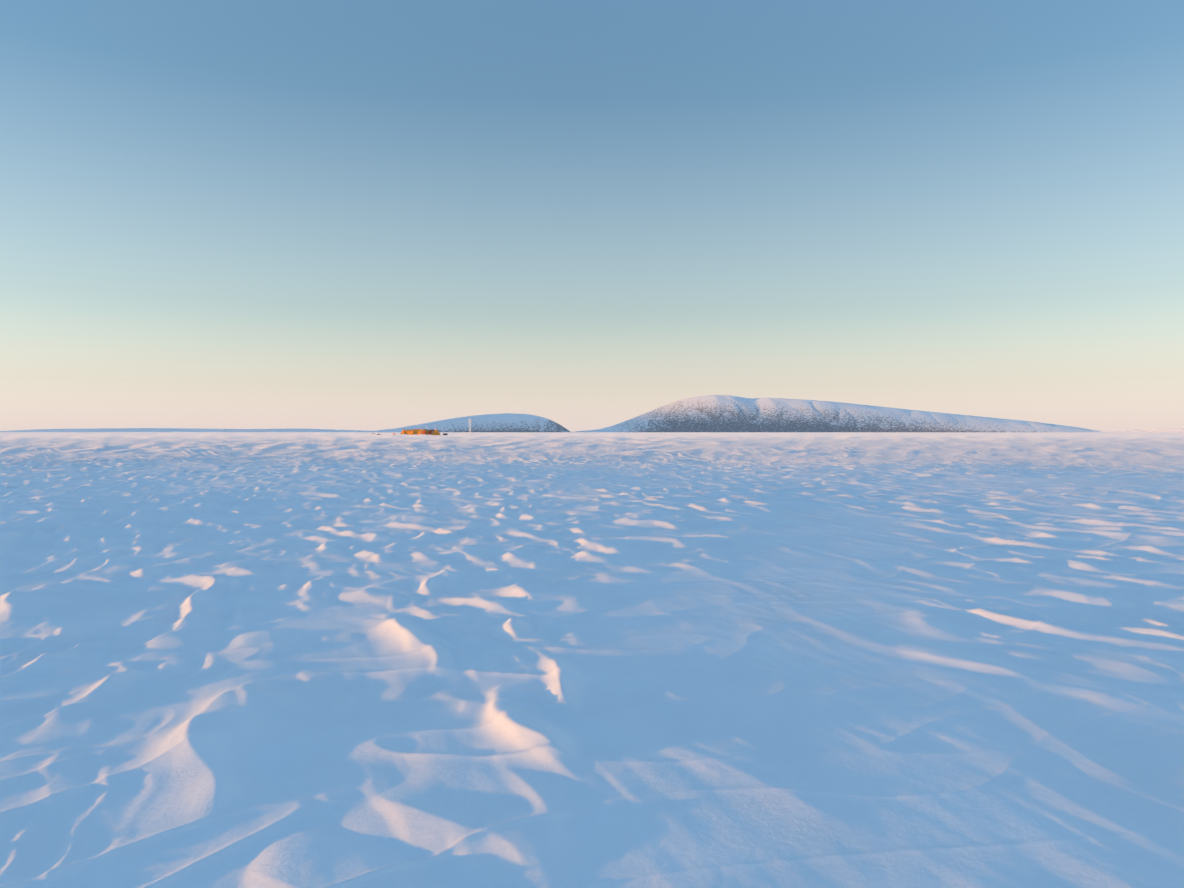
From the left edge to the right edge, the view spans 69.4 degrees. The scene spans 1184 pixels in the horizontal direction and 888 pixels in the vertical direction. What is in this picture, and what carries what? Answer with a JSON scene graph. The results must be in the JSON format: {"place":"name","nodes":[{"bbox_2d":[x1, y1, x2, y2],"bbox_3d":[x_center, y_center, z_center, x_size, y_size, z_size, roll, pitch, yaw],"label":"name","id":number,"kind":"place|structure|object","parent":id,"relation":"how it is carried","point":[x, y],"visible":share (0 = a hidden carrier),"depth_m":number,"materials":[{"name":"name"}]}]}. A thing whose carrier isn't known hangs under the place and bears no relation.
{"place":"outdoors","nodes":[
{"label":"outdoors","id":0,"kind":"place"},
{"bbox_2d":[0,428,364,431],"bbox_3d":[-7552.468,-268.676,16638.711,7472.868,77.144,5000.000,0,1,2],"label":"hill","id":1,"kind":"structure","parent":0,"point":[174,430],"depth_m":14815.18,"materials":[{"name":"white snow"}]},
{"bbox_2d":[365,413,570,431],"bbox_3d":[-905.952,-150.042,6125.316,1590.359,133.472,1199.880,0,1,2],"label":"hill","id":2,"kind":"structure","parent":0,"point":[507,422],"depth_m":5700.35,"materials":[{"name":"white snow"}]},
{"bbox_2d":[0,432,1183,887],"bbox_3d":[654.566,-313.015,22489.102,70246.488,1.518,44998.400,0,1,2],"label":"snow ground","id":3,"kind":"structure","parent":0,"point":[602,660],"depth_m":5.90,"materials":[{"name":"white snow"}]},
{"bbox_2d":[414,427,428,434],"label":"shelter","id":4,"kind":"object","parent":3,"relation":"on","point":[418,431],"visible":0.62,"depth_m":431.67,"materials":[{"name":"orange fabric"}]},
{"bbox_2d":[432,428,439,434],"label":"pyramid tent","id":5,"kind":"object","parent":3,"relation":"on","point":[436,431],"visible":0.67,"depth_m":430.49,"materials":[{"name":"yellow"}]},
{"bbox_2d":[0,0,1183,431],"label":"sky","id":6,"kind":"structure","parent":0,"point":[364,215],"materials":[{"name":"blue"}]},
{"bbox_2d":[576,395,1099,431],"bbox_3d":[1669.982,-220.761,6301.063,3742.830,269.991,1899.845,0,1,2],"label":"hill","id":7,"kind":"structure","parent":0,"point":[717,413],"depth_m":5633.68,"materials":[{"name":"white snow"}]},
{"bbox_2d":[1100,428,1183,431],"bbox_3d":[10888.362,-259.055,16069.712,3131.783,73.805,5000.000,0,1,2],"label":"hill","id":8,"kind":"structure","parent":0,"point":[1162,430],"depth_m":15304.12,"materials":[{"name":"white snow"}]}
]}

